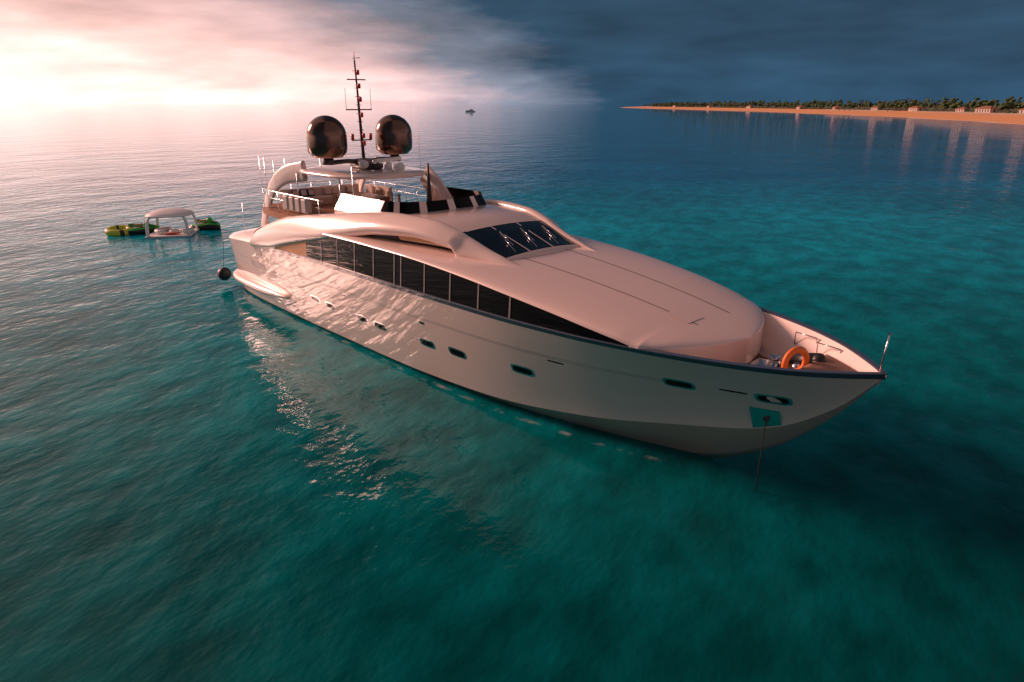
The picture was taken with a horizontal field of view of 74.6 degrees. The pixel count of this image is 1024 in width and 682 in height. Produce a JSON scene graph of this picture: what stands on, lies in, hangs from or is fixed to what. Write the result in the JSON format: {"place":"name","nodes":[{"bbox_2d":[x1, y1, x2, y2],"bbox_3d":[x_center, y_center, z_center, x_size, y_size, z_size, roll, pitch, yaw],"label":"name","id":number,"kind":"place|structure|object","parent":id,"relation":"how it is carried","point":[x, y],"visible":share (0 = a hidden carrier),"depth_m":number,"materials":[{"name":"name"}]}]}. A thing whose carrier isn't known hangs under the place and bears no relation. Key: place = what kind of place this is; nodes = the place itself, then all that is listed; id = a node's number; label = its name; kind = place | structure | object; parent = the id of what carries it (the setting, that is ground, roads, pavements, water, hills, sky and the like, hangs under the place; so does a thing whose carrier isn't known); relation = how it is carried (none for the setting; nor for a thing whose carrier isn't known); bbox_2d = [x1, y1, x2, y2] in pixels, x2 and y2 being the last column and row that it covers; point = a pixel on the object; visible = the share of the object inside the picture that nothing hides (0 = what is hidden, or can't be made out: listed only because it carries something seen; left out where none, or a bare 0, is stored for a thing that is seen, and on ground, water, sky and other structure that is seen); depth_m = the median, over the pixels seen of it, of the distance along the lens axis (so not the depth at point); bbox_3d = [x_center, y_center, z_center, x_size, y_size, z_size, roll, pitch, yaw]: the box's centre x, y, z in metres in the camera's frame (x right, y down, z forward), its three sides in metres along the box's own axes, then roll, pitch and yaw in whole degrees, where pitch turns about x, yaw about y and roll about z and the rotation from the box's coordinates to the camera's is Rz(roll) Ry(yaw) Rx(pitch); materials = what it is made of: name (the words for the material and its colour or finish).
{"place":"outdoors","nodes":[
{"label":"outdoors","id":0,"kind":"place"},
{"bbox_2d":[263,203,335,218],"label":"deck wall","id":1,"kind":"structure","parent":0,"point":[273,211],"depth_m":34.68,"materials":[{"name":"brown wood"}]},
{"bbox_2d":[279,183,391,212],"bbox_3d":[-9.578,-7.721,36.110,5.520,0.897,3.075,-17,26,-40],"label":"seating","id":2,"kind":"object","parent":1,"relation":"on","point":[323,194],"visible":0.62,"depth_m":36.83,"materials":[{"name":"beige fabric"}]},
{"bbox_2d":[332,190,400,206],"bbox_3d":[-7.252,-6.967,33.986,2.840,0.885,3.195,-17,26,-40],"label":"seat","id":3,"kind":"object","parent":1,"relation":"on","point":[378,195],"visible":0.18,"depth_m":34.01,"materials":[{"name":"beige fabric"}]},
{"bbox_2d":[427,163,431,200],"bbox_3d":[-3.727,-6.620,30.268,0.320,2.700,0.304,-17,26,-40],"label":"closed yacht parasol","id":4,"kind":"object","parent":1,"relation":"on","point":[429,196],"visible":0.33,"depth_m":30.10,"materials":[{"name":"black fabric"}]},
{"bbox_2d":[242,156,424,232],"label":"yacht rails","id":5,"kind":"object","parent":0,"point":[352,179],"visible":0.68,"depth_m":35.27,"materials":[{"name":"silver metal"}]},
{"bbox_2d":[398,236,443,246],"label":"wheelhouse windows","id":6,"kind":"structure","parent":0,"point":[414,239],"depth_m":26.25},
{"bbox_2d":[0,104,1023,681],"bbox_3d":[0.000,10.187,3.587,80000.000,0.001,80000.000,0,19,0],"label":"sea water","id":7,"kind":"structure","parent":0,"point":[206,474],"depth_m":22.43,"materials":[{"name":"teal liquid"}]},
{"bbox_2d":[104,225,132,235],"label":"inflatable boat","id":8,"kind":"object","parent":7,"relation":"on","point":[118,230],"visible":0.91,"depth_m":58.50,"materials":[{"name":"yellow rubber"}]},
{"bbox_2d":[128,220,158,234],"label":"jet ski","id":9,"kind":"object","parent":7,"relation":"on","point":[140,229],"visible":0.81,"depth_m":59.03,"materials":[{"name":"green plastic"}]},
{"bbox_2d":[145,208,199,238],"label":"boat","id":10,"kind":"object","parent":7,"relation":"on","point":[170,232],"visible":1,"depth_m":57.88,"materials":[{"name":"white plastic"}]},
{"bbox_2d":[191,217,220,229],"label":"jet ski","id":11,"kind":"object","parent":7,"relation":"on","point":[208,223],"visible":0.88,"depth_m":61.06,"materials":[{"name":"green plastic"}]},
{"bbox_2d":[229,238,886,457],"bbox_3d":[-2.860,-0.993,30.788,8.100,5.620,36.600,-17,26,-40],"label":"yacht hull","id":12,"kind":"object","parent":7,"relation":"on","point":[706,418],"visible":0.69,"depth_m":22.25,"materials":[{"name":"white paint"}]},
{"bbox_2d":[217,241,230,280],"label":"fender","id":13,"kind":"object","parent":12,"relation":"hanging from","point":[223,273],"visible":1,"depth_m":42.05,"materials":[{"name":"black rubber"}]},
{"bbox_2d":[251,247,265,270],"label":"yacht vents","id":14,"kind":"object","parent":12,"relation":"attached to","point":[258,262],"visible":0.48,"depth_m":36.62,"materials":[{"name":"white metal"}]},
{"bbox_2d":[229,227,290,298],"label":"swim platform","id":15,"kind":"structure","parent":12,"relation":"on","point":[250,281],"depth_m":37.81,"materials":[{"name":"beige paint"}]},
{"bbox_2d":[235,251,304,302],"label":"yacht hull seams","id":16,"kind":"object","parent":12,"relation":"attached to","point":[285,271],"visible":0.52,"depth_m":34.59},
{"bbox_2d":[283,195,311,213],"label":"yacht life rafts","id":17,"kind":"object","parent":12,"relation":"on","point":[297,204],"visible":0.45,"depth_m":31.89,"materials":[{"name":"beige plastic"}]},
{"bbox_2d":[261,156,453,225],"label":"yacht hardtop legs","id":18,"kind":"object","parent":12,"relation":"on","point":[285,174],"visible":0.5,"depth_m":33.87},
{"bbox_2d":[322,52,400,169],"bbox_3d":[-7.344,-10.977,32.406,3.692,5.420,2.719,-55,57,-67],"label":"yacht mast","id":19,"kind":"object","parent":18,"relation":"on","point":[353,163],"visible":0.76,"depth_m":32.34,"materials":[{"name":"black metal"}]},
{"bbox_2d":[299,164,426,179],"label":"hardtop roof","id":20,"kind":"structure","parent":18,"relation":"on","point":[340,171],"depth_m":31.42,"materials":[{"name":"beige paint"}]},
{"bbox_2d":[306,115,411,158],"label":"satellite domes","id":21,"kind":"structure","parent":20,"relation":"on","point":[326,136],"depth_m":31.38,"materials":[{"name":"black plastic"}]},
{"bbox_2d":[370,160,385,172],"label":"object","id":22,"kind":"object","parent":20,"relation":"on","point":[384,170],"visible":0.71,"depth_m":30.87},
{"bbox_2d":[359,157,404,170],"bbox_3d":[-6.008,-8.439,32.160,2.039,0.604,1.966,-17,26,-40],"label":"yacht radar","id":23,"kind":"object","parent":20,"relation":"on","point":[397,166],"visible":0.92,"depth_m":31.93,"materials":[{"name":"white plastic"}]},
{"bbox_2d":[334,187,487,213],"bbox_3d":[-4.117,-5.971,30.474,5.700,1.380,5.500,-17,26,-40],"label":"windscreen","id":24,"kind":"object","parent":12,"relation":"on","point":[463,198],"visible":0.41,"depth_m":28.77,"materials":[{"name":"black glass"}]},
{"bbox_2d":[249,199,597,267],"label":"yacht arches","id":25,"kind":"structure","parent":12,"relation":"on","point":[288,231],"depth_m":27.60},
{"bbox_2d":[367,203,579,259],"bbox_3d":[-1.688,-4.736,28.128,6.619,1.371,8.650,-17,26,-40],"label":"yacht wheelhouse","id":26,"kind":"object","parent":12,"relation":"on","point":[463,220],"visible":0.56,"depth_m":26.45,"materials":[{"name":"beige paint"}]},
{"bbox_2d":[466,220,577,259],"bbox_3d":[0.411,-3.984,25.989,3.800,0.852,2.370,-17,26,-40],"label":"windshield frame","id":27,"kind":"object","parent":26,"relation":"attached to","point":[536,251],"visible":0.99,"depth_m":25.69,"materials":[{"name":"metal"}]},
{"bbox_2d":[499,226,557,251],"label":"windshield wipers","id":28,"kind":"object","parent":27,"relation":"attached to","point":[545,229],"visible":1,"depth_m":26.01,"materials":[{"name":"silver metal"}]},
{"bbox_2d":[295,275,670,381],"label":"yacht style lines","id":29,"kind":"object","parent":12,"relation":"attached to","point":[490,340],"visible":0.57,"depth_m":23.00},
{"bbox_2d":[254,225,763,363],"bbox_3d":[-2.130,-3.635,29.021,8.100,2.142,26.950,-17,26,-40],"label":"superstructure","id":30,"kind":"object","parent":12,"relation":"on","point":[545,295],"visible":0.62,"depth_m":22.21,"materials":[{"name":"white paint"}]},
{"bbox_2d":[320,238,510,317],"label":"side windows","id":31,"kind":"structure","parent":30,"relation":"attached to","point":[424,276],"depth_m":25.48,"materials":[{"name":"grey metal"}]},
{"bbox_2d":[525,249,728,324],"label":"deck seams","id":32,"kind":"object","parent":30,"relation":"attached to","point":[625,293],"visible":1,"depth_m":22.54,"materials":[{"name":"black rubber"}]},
{"bbox_2d":[310,293,792,405],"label":"porthole frames","id":33,"kind":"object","parent":12,"relation":"attached to","point":[519,369],"visible":0.51,"depth_m":22.94,"materials":[{"name":"silver metal"}]},
{"bbox_2d":[264,248,886,379],"bbox_3d":[-0.788,-2.557,27.865,8.116,0.751,30.500,-17,26,-40],"label":"hull stripe","id":34,"kind":"object","parent":12,"relation":"attached to","point":[881,374],"visible":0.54,"depth_m":19.26,"materials":[{"name":"black paint"}]},
{"bbox_2d":[667,307,702,322],"bbox_3d":[5.255,-0.787,20.477,0.840,0.161,0.800,-17,26,-40],"label":"deck hatch","id":35,"kind":"object","parent":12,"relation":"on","point":[685,315],"visible":1,"depth_m":20.46,"materials":[{"name":"beige paint"}]},
{"bbox_2d":[749,406,780,490],"bbox_3d":[7.196,3.350,19.540,0.546,3.100,0.750,-17,26,-40],"label":"anchor","id":36,"kind":"object","parent":12,"relation":"attached to","point":[761,417],"visible":0.91,"depth_m":19.18,"materials":[{"name":"metal"}]},
{"bbox_2d":[750,311,879,384],"bbox_3d":[7.739,0.682,19.243,6.000,1.030,5.200,-17,26,-40],"label":"bulwark","id":37,"kind":"object","parent":12,"relation":"on","point":[778,336],"visible":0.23,"depth_m":20.89,"materials":[{"name":"white paint"}]},
{"bbox_2d":[747,332,840,368],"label":"deck fittings","id":38,"kind":"object","parent":37,"relation":"on","point":[773,361],"visible":0.38,"depth_m":19.92,"materials":[{"name":"silver metal"}]},
{"bbox_2d":[781,346,808,368],"bbox_3d":[7.822,0.595,18.571,0.960,0.960,0.150,-8,21,-21],"label":"lifebuoy","id":39,"kind":"object","parent":37,"relation":"on","point":[801,350],"visible":0.59,"depth_m":18.40,"materials":[{"name":"orange plastic"}]},
{"bbox_2d":[788,353,826,363],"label":"yacht winches","id":40,"kind":"object","parent":37,"relation":"on","point":[815,357],"visible":0.47,"depth_m":18.93,"materials":[{"name":"silver metal"}]},
{"bbox_2d":[800,354,862,395],"bbox_3d":[8.758,1.024,18.197,2.516,0.480,1.500,-17,26,-40],"label":"foredeck","id":41,"kind":"object","parent":12,"relation":"attached to","point":[832,364],"visible":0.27,"depth_m":18.40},
{"bbox_2d":[620,107,1023,124],"bbox_3d":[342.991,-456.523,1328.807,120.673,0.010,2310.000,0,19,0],"label":"surf foam","id":42,"kind":"object","parent":7,"relation":"on","point":[887,116],"visible":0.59,"depth_m":533.75,"materials":[{"name":"white"}]},
{"bbox_2d":[0,0,1023,103],"label":"sky","id":43,"kind":"structure","parent":0,"point":[52,51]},
{"bbox_2d":[621,106,1023,123],"bbox_3d":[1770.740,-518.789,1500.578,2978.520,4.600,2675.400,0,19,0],"label":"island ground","id":44,"kind":"structure","parent":0,"point":[1014,119],"depth_m":746.08,"materials":[{"name":"beige sand"}]},
{"bbox_2d":[644,96,1023,112],"bbox_3d":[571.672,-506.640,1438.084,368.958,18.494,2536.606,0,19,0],"label":"island trees","id":45,"kind":"object","parent":44,"relation":"on","point":[1010,103],"visible":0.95,"depth_m":908.68,"materials":[{"name":"green plant"}]},
{"bbox_2d":[673,105,1023,112],"bbox_3d":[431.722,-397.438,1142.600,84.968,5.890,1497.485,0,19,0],"label":"buildings","id":46,"kind":"structure","parent":44,"relation":"on","point":[987,109],"depth_m":661.00,"materials":[{"name":"beige"}]},
{"bbox_2d":[826,109,1023,114],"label":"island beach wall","id":47,"kind":"structure","parent":44,"relation":"on","point":[937,112],"depth_m":650.71,"materials":[{"name":"stone"}]},
{"bbox_2d":[878,332,892,371],"bbox_3d":[9.489,0.322,17.113,0.100,1.126,0.149,-17,26,-40],"label":"yacht jack staff","id":48,"kind":"object","parent":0,"point":[890,333],"visible":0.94,"depth_m":17.07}
]}

